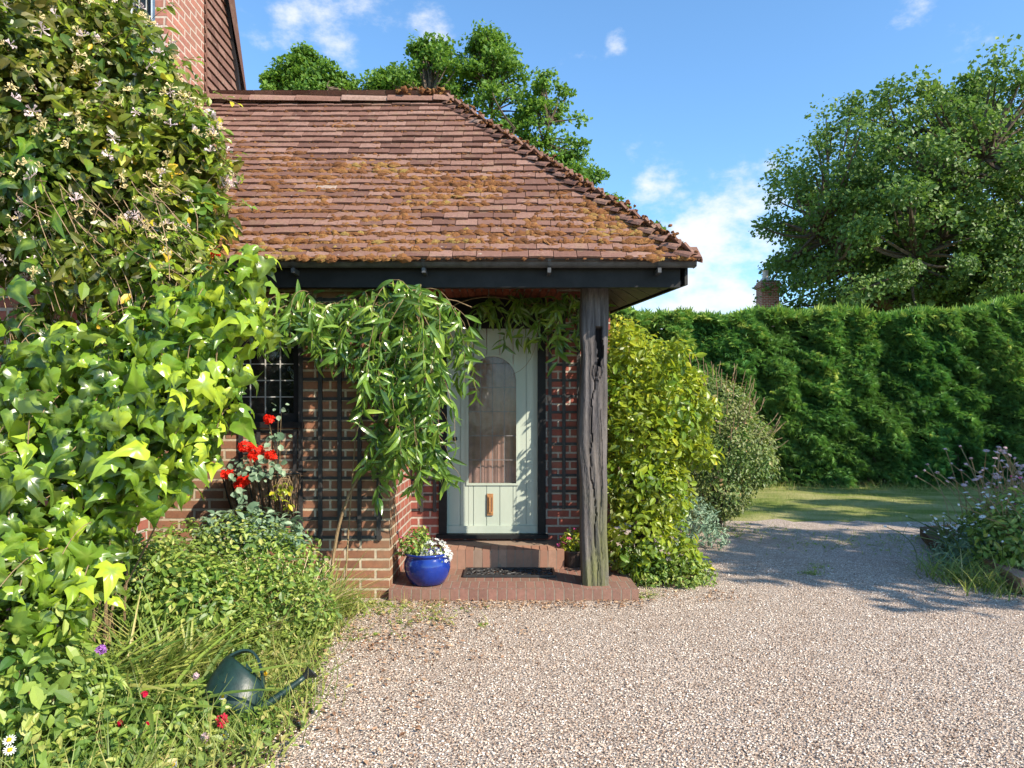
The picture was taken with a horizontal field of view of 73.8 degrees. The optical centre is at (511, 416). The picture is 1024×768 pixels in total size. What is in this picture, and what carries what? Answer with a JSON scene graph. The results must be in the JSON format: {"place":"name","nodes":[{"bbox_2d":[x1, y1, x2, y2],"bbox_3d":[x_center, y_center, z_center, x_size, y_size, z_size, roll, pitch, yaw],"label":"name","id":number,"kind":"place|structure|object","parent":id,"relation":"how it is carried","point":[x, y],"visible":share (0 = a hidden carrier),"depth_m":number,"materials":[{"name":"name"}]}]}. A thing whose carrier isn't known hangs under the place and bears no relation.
{"place":"outdoors","nodes":[
{"label":"outdoors","id":0,"kind":"place"},
{"bbox_2d":[0,599,353,767],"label":"soil","id":1,"kind":"structure","parent":0,"point":[275,740],"depth_m":3.17,"materials":[{"name":"brown soil"}]},
{"bbox_2d":[2,745,16,767],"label":"daisy","id":2,"kind":"object","parent":1,"relation":"on","point":[10,750],"visible":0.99,"depth_m":2.60,"materials":[{"name":"white plant"}]},
{"bbox_2d":[2,734,16,763],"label":"daisy","id":3,"kind":"object","parent":1,"relation":"on","point":[7,740],"visible":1,"depth_m":2.62,"materials":[{"name":"white plant"}]},
{"bbox_2d":[0,581,120,761],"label":"broad leaf plant","id":4,"kind":"object","parent":1,"relation":"on","point":[39,695],"visible":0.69,"depth_m":2.77,"materials":[{"name":"green plant"}]},
{"bbox_2d":[0,727,130,767],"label":"plant","id":5,"kind":"object","parent":1,"relation":"on","point":[40,755],"visible":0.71,"depth_m":2.64,"materials":[{"name":"green plant"}]},
{"bbox_2d":[6,638,139,736],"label":"broad leaf plant","id":6,"kind":"object","parent":1,"relation":"on","point":[110,685],"visible":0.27,"depth_m":3.02,"materials":[{"name":"green plant"}]},
{"bbox_2d":[94,644,107,708],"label":"purple flower","id":7,"kind":"object","parent":1,"relation":"on","point":[101,649],"visible":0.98,"depth_m":2.90,"materials":[{"name":"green plant"}]},
{"bbox_2d":[4,605,209,740],"bbox_3d":[-2.138,1.226,3.236,1.388,0.449,1.302,0,0,43],"label":"strap leaf plant","id":8,"kind":"object","parent":1,"relation":"on","point":[148,687],"visible":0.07,"depth_m":3.40,"materials":[{"name":"green plant"}]},
{"bbox_2d":[36,718,194,767],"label":"plant","id":9,"kind":"object","parent":1,"relation":"on","point":[114,742],"visible":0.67,"depth_m":2.77,"materials":[{"name":"green plant"}]},
{"bbox_2d":[7,587,231,720],"bbox_3d":[-1.933,1.182,3.301,1.201,0.539,1.055,0,0,-40],"label":"grass tuft","id":10,"kind":"object","parent":1,"relation":"on","point":[130,641],"visible":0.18,"depth_m":3.45,"materials":[{"name":"green plant"}]},
{"bbox_2d":[116,720,123,727],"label":"crimson flower","id":11,"kind":"object","parent":1,"relation":"on","point":[119,724],"visible":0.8,"depth_m":2.90,"materials":[{"name":"red plant"}]},
{"bbox_2d":[22,529,247,654],"bbox_3d":[-2.199,1.036,3.996,1.281,0.836,0.755,0,0,0],"label":"leafy perennial","id":12,"kind":"object","parent":1,"relation":"on","point":[160,579],"visible":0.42,"depth_m":3.81,"materials":[{"name":"green plant"}]},
{"bbox_2d":[0,137,287,679],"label":"ivy","id":13,"kind":"object","parent":1,"relation":"on","point":[89,428],"visible":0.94,"depth_m":3.11,"materials":[{"name":"green plant"}]},
{"bbox_2d":[141,691,148,705],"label":"crimson flower","id":14,"kind":"object","parent":1,"relation":"on","point":[144,694],"visible":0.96,"depth_m":3.00,"materials":[{"name":"red plant"}]},
{"bbox_2d":[0,618,311,766],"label":"strap leaf plant","id":15,"kind":"object","parent":1,"relation":"on","point":[201,680],"visible":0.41,"depth_m":3.23,"materials":[{"name":"green plant"}]},
{"bbox_2d":[99,699,236,767],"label":"plant","id":16,"kind":"object","parent":1,"relation":"on","point":[182,712],"visible":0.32,"depth_m":2.96,"materials":[{"name":"green plant"}]},
{"bbox_2d":[73,573,299,695],"bbox_3d":[-1.764,1.154,3.591,1.316,0.595,1.256,0,0,45],"label":"grass tuft","id":17,"kind":"object","parent":1,"relation":"on","point":[167,633],"visible":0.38,"depth_m":3.62,"materials":[{"name":"green plant"}]},
{"bbox_2d":[0,571,381,767],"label":"ground cover","id":18,"kind":"object","parent":1,"relation":"on","point":[220,756],"visible":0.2,"depth_m":3.05,"materials":[{"name":"green plant"}]},
{"bbox_2d":[171,553,297,651],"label":"dry stems","id":19,"kind":"object","parent":18,"relation":"on","point":[250,607],"visible":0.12,"depth_m":4.16,"materials":[{"name":"plant"}]},
{"bbox_2d":[224,549,341,644],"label":"dry stems","id":20,"kind":"object","parent":18,"relation":"on","point":[281,605],"visible":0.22,"depth_m":4.23,"materials":[{"name":"plant"}]},
{"bbox_2d":[241,552,359,625],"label":"dry stems","id":21,"kind":"object","parent":18,"relation":"on","point":[302,586],"visible":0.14,"depth_m":4.55,"materials":[{"name":"plant"}]},
{"bbox_2d":[193,672,199,700],"bbox_3d":[-1.436,1.306,3.108,0.028,0.288,0.045,0,0,-14],"label":"seed head","id":22,"kind":"object","parent":1,"relation":"on","point":[195,676],"visible":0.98,"depth_m":3.10},
{"bbox_2d":[139,684,262,754],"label":"plant","id":23,"kind":"object","parent":1,"relation":"on","point":[167,697],"visible":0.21,"depth_m":3.10,"materials":[{"name":"green plant"}]},
{"bbox_2d":[200,732,208,743],"bbox_3d":[-1.302,1.395,2.901,0.044,0.110,0.046,0,0,44],"label":"seed head","id":24,"kind":"object","parent":1,"relation":"on","point":[202,735],"visible":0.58,"depth_m":2.89},
{"bbox_2d":[128,581,313,662],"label":"grass tuft","id":25,"kind":"object","parent":1,"relation":"on","point":[245,627],"visible":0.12,"depth_m":4.04,"materials":[{"name":"green plant"}]},
{"bbox_2d":[215,713,228,727],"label":"crimson flower","id":26,"kind":"object","parent":1,"relation":"on","point":[220,724],"visible":0.84,"depth_m":2.99,"materials":[{"name":"red plant"}]},
{"bbox_2d":[131,509,334,647],"bbox_3d":[-1.894,1.059,4.550,1.356,0.833,1.068,0,0,0],"label":"leafy perennial","id":27,"kind":"object","parent":1,"relation":"on","point":[205,538],"visible":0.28,"depth_m":4.56,"materials":[{"name":"green plant"}]},
{"bbox_2d":[192,502,312,565],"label":"grey perennial","id":28,"kind":"object","parent":1,"relation":"on","point":[252,507],"visible":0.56,"depth_m":4.81,"materials":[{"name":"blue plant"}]},
{"bbox_2d":[171,553,341,666],"bbox_3d":[-1.598,1.164,4.255,0.831,0.629,0.935,0,0,42],"label":"leafy perennial","id":29,"kind":"object","parent":1,"relation":"on","point":[310,616],"visible":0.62,"depth_m":4.14,"materials":[{"name":"green plant"}]},
{"bbox_2d":[201,649,317,721],"bbox_3d":[-1.208,1.295,3.260,0.475,0.318,0.192,16,-36,8],"label":"watering can","id":30,"kind":"object","parent":1,"relation":"on","point":[239,675],"visible":0.79,"depth_m":3.21,"materials":[{"name":"green plastic"}]},
{"bbox_2d":[289,562,387,628],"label":"grass tuft","id":31,"kind":"object","parent":1,"relation":"on","point":[339,606],"visible":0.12,"depth_m":4.66,"materials":[{"name":"green plant"}]},
{"bbox_2d":[299,551,392,615],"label":"grass tuft","id":32,"kind":"object","parent":1,"relation":"on","point":[342,587],"visible":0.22,"depth_m":5.03,"materials":[{"name":"green plant"}]},
{"bbox_2d":[259,279,486,593],"bbox_3d":[-1.086,0.189,5.151,1.806,2.525,0.994,0,0,0],"label":"evergreen clematis","id":33,"kind":"object","parent":1,"relation":"on","point":[399,348],"visible":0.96,"depth_m":4.98,"materials":[{"name":"green plant"}]},
{"bbox_2d":[1,589,755,767],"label":"leaf litter","id":34,"kind":"object","parent":1,"relation":"on","point":[436,652],"visible":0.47,"depth_m":4.55,"materials":[{"name":"brown plant"}]},
{"bbox_2d":[265,476,294,512],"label":"trailing plant","id":35,"kind":"object","parent":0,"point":[283,490],"visible":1,"depth_m":5.04,"materials":[{"name":"yellow plant"}]},
{"bbox_2d":[235,0,1023,314],"label":"sky","id":36,"kind":"structure","parent":0,"point":[688,102],"materials":[{"name":"blue"}]},
{"bbox_2d":[256,519,1023,767],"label":"gravel drive","id":37,"kind":"structure","parent":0,"point":[744,550],"depth_m":3.89,"materials":[{"name":"beige gravel"}]},
{"bbox_2d":[318,520,931,643],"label":"gravel weeds","id":38,"kind":"object","parent":37,"relation":"on","point":[480,624],"visible":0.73,"depth_m":5.30,"materials":[{"name":"green plant"}]},
{"bbox_2d":[233,559,1023,767],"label":"gravel stones","id":39,"kind":"object","parent":37,"relation":"on","point":[672,717],"visible":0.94,"depth_m":3.55,"materials":[{"name":"beige gravel"}]},
{"bbox_2d":[615,547,718,589],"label":"shrub","id":40,"kind":"object","parent":37,"relation":"on","point":[653,579],"visible":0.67,"depth_m":5.78,"materials":[{"name":"green plant"}]},
{"bbox_2d":[607,321,727,584],"bbox_3d":[1.219,0.320,6.403,1.273,2.390,1.524,0,0,-17],"label":"broadleaf shrub","id":41,"kind":"object","parent":37,"relation":"on","point":[637,505],"visible":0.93,"depth_m":6.00,"materials":[{"name":"green plant"}]},
{"bbox_2d":[610,313,691,400],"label":"tall arching shrub","id":42,"kind":"object","parent":41,"relation":"on","point":[618,324],"visible":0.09,"depth_m":6.85,"materials":[{"name":"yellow plant"}]},
{"bbox_2d":[666,493,730,550],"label":"wispy perennial","id":43,"kind":"object","parent":37,"relation":"on","point":[714,529],"visible":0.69,"depth_m":7.43,"materials":[{"name":"green plant"}]},
{"bbox_2d":[643,355,788,529],"bbox_3d":[2.547,0.331,8.645,1.796,2.255,1.334,0,0,0],"label":"rounded shrub","id":44,"kind":"object","parent":37,"relation":"on","point":[747,485],"visible":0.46,"depth_m":8.29,"materials":[{"name":"green plant"}]},
{"bbox_2d":[884,547,996,577],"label":"grass tuft","id":45,"kind":"object","parent":37,"relation":"on","point":[931,564],"visible":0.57,"depth_m":6.31,"materials":[{"name":"green plant"}]},
{"bbox_2d":[891,543,1014,592],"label":"grass tuft","id":46,"kind":"object","parent":37,"relation":"on","point":[960,575],"visible":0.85,"depth_m":5.97,"materials":[{"name":"green plant"}]},
{"bbox_2d":[920,524,1023,592],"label":"raised bed","id":47,"kind":"object","parent":37,"relation":"on","point":[1020,570],"visible":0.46,"depth_m":6.08,"materials":[{"name":"brick"}]},
{"bbox_2d":[883,513,1021,575],"bbox_3d":[4.175,1.224,6.519,1.132,0.595,0.876,0,0,42],"label":"silver catmint","id":48,"kind":"object","parent":47,"relation":"on","point":[946,541],"visible":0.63,"depth_m":6.42,"materials":[{"name":"green plant"}]},
{"bbox_2d":[915,445,1023,544],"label":"tall daisies","id":49,"kind":"object","parent":47,"relation":"on","point":[1009,465],"visible":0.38,"depth_m":6.83,"materials":[{"name":"plant"}]},
{"bbox_2d":[949,498,1023,553],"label":"bed foliage","id":50,"kind":"object","parent":47,"relation":"on","point":[1014,515],"visible":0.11,"depth_m":6.56,"materials":[{"name":"green plant"}]},
{"bbox_2d":[957,482,1023,567],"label":"tall daisies","id":51,"kind":"object","parent":47,"relation":"on","point":[1016,556],"visible":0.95,"depth_m":6.11,"materials":[{"name":"plant"}]},
{"bbox_2d":[980,476,1023,555],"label":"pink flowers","id":52,"kind":"object","parent":47,"relation":"on","point":[1015,493],"visible":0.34,"depth_m":6.41,"materials":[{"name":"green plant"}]},
{"bbox_2d":[925,554,1023,600],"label":"grass tuft","id":53,"kind":"object","parent":37,"relation":"on","point":[997,587],"visible":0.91,"depth_m":5.59,"materials":[{"name":"green plant"}]},
{"bbox_2d":[610,479,1023,524],"bbox_3d":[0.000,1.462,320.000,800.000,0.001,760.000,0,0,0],"label":"lawn","id":54,"kind":"structure","parent":0,"point":[861,503],"depth_m":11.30,"materials":[{"name":"green plant"}]},
{"bbox_2d":[0,201,147,633],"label":"garden wall","id":55,"kind":"structure","parent":54,"relation":"on","point":[142,525],"depth_m":4.25,"materials":[{"name":"red brick"}]},
{"bbox_2d":[0,0,257,355],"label":"honeysuckle","id":56,"kind":"object","parent":55,"relation":"attached to","point":[76,64],"visible":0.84,"depth_m":3.67,"materials":[{"name":"green plant"}]},
{"bbox_2d":[200,249,220,274],"bbox_3d":[-1.628,-0.815,3.633,0.200,0.135,0.053,0,0,27],"label":"red bloom","id":57,"kind":"object","parent":56,"relation":"attached to","point":[212,254],"visible":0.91,"depth_m":3.60,"materials":[{"name":"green plant"}]},
{"bbox_2d":[258,40,363,89],"bbox_3d":[-7.174,-5.738,23.872,4.020,14.413,3.981,0,0,0],"label":"ash tree","id":58,"kind":"object","parent":54,"relation":"on","point":[304,67],"visible":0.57,"depth_m":23.38,"materials":[{"name":"green plant"}]},
{"bbox_2d":[8,0,702,600],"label":"brick house","id":59,"kind":"structure","parent":54,"relation":"on","point":[442,190],"depth_m":5.65,"materials":[{"name":"brick"}]},
{"bbox_2d":[129,0,154,86],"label":"window","id":60,"kind":"structure","parent":59,"relation":"in","point":[152,1],"depth_m":6.00,"materials":[{"name":"white glass"}]},
{"bbox_2d":[210,326,303,427],"bbox_3d":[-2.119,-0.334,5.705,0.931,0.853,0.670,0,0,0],"label":"window","id":61,"kind":"structure","parent":59,"relation":"in","point":[278,382],"depth_m":6.02,"materials":[{"name":"black glass"}]},
{"bbox_2d":[222,470,306,518],"bbox_3d":[-1.928,0.608,5.282,0.615,0.404,0.246,0,0,0],"label":"wall trough","id":62,"kind":"object","parent":59,"relation":"attached to","point":[256,491],"depth_m":5.26,"materials":[{"name":"brown wicker"}]},
{"bbox_2d":[220,455,256,503],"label":"geranium","id":63,"kind":"object","parent":62,"relation":"in","point":[240,484],"visible":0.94,"depth_m":5.09,"materials":[{"name":"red plant"}]},
{"bbox_2d":[237,440,268,481],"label":"geranium","id":64,"kind":"object","parent":62,"relation":"in","point":[255,456],"visible":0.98,"depth_m":5.09,"materials":[{"name":"red plant"}]},
{"bbox_2d":[257,403,292,481],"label":"geranium","id":65,"kind":"object","parent":62,"relation":"in","point":[270,455],"visible":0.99,"depth_m":5.11,"materials":[{"name":"red plant"}]},
{"bbox_2d":[238,429,297,531],"bbox_3d":[-1.935,0.543,5.408,0.474,0.886,0.025,0,0,0],"label":"trellis","id":66,"kind":"object","parent":59,"relation":"attached to","point":[258,432],"visible":0.25,"depth_m":5.40,"materials":[{"name":"black wood"}]},
{"bbox_2d":[298,297,381,540],"bbox_3d":[-1.362,0.021,5.409,0.666,1.932,0.027,0,0,0],"label":"trellis","id":67,"kind":"object","parent":59,"relation":"attached to","point":[339,457],"visible":0.53,"depth_m":5.40,"materials":[{"name":"black wood"}]},
{"bbox_2d":[411,314,436,511],"bbox_3d":[-0.871,-0.039,6.588,0.284,1.931,0.025,0,0,0],"label":"trellis","id":68,"kind":"object","parent":59,"relation":"attached to","point":[422,509],"visible":0.15,"depth_m":6.58,"materials":[{"name":"black wood"}]},
{"bbox_2d":[404,547,449,586],"bbox_3d":[-0.690,1.231,5.560,0.376,0.258,0.376,0,0,0],"label":"plant pot","id":69,"kind":"object","parent":59,"relation":"on","point":[426,571],"visible":0.72,"depth_m":5.41,"materials":[{"name":"blue ceramic"}]},
{"bbox_2d":[394,525,431,556],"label":"bushy plant","id":70,"kind":"object","parent":69,"relation":"on","point":[416,549],"visible":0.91,"depth_m":5.51,"materials":[{"name":"green plant"}]},
{"bbox_2d":[419,538,452,562],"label":"white flowers","id":71,"kind":"object","parent":69,"relation":"in","point":[444,551],"visible":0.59,"depth_m":5.49,"materials":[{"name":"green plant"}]},
{"bbox_2d":[447,329,537,532],"bbox_3d":[-0.191,0.141,6.630,0.877,1.981,0.081,0,0,0],"label":"door","id":72,"kind":"structure","parent":59,"relation":"in","point":[480,507],"depth_m":6.62,"materials":[{"name":"green paint"}]},
{"bbox_2d":[463,567,555,576],"bbox_3d":[-0.019,1.347,5.891,0.782,0.018,0.303,0,0,0],"label":"doormat","id":73,"kind":"object","parent":59,"relation":"on","point":[519,571],"visible":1,"depth_m":5.89,"materials":[{"name":"black rubber"}]},
{"bbox_2d":[453,289,615,376],"bbox_3d":[0.121,-0.748,6.106,1.732,0.824,0.991,0,0,-16],"label":"clematis spray","id":74,"kind":"object","parent":59,"relation":"attached to","point":[551,311],"visible":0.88,"depth_m":6.19,"materials":[{"name":"green plant"}]},
{"bbox_2d":[548,299,579,508],"bbox_3d":[0.502,-0.117,6.589,0.314,2.031,0.024,0,0,0],"label":"trellis","id":75,"kind":"object","parent":59,"relation":"attached to","point":[563,443],"visible":0.66,"depth_m":6.58,"materials":[{"name":"black wood"}]},
{"bbox_2d":[564,550,580,567],"bbox_3d":[0.552,1.285,6.200,0.224,0.150,0.224,0,0,0],"label":"plant pot","id":76,"kind":"object","parent":59,"relation":"on","point":[571,559],"visible":0.52,"depth_m":6.12,"materials":[{"name":"ceramic"}]},
{"bbox_2d":[557,528,579,551],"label":"pot plant","id":77,"kind":"object","parent":76,"relation":"in","point":[572,546],"visible":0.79,"depth_m":6.15,"materials":[{"name":"green plant"}]},
{"bbox_2d":[355,18,666,229],"bbox_3d":[-0.022,-6.079,24.106,10.978,15.238,4.846,0,0,0],"label":"ash tree","id":78,"kind":"object","parent":54,"relation":"on","point":[491,64],"visible":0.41,"depth_m":23.49,"materials":[{"name":"green plant"}]},
{"bbox_2d":[754,270,780,326],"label":"neighbour house","id":79,"kind":"structure","parent":54,"relation":"on","point":[765,299],"depth_m":30.70,"materials":[{"name":"brick"}]},
{"bbox_2d":[610,293,1023,488],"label":"hedge","id":80,"kind":"object","parent":54,"relation":"on","point":[852,397],"visible":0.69,"depth_m":14.08,"materials":[{"name":"green plant"}]},
{"bbox_2d":[748,34,1023,321],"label":"oak tree","id":81,"kind":"object","parent":54,"relation":"on","point":[881,240],"visible":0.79,"depth_m":26.73,"materials":[{"name":"green plant"}]}
]}

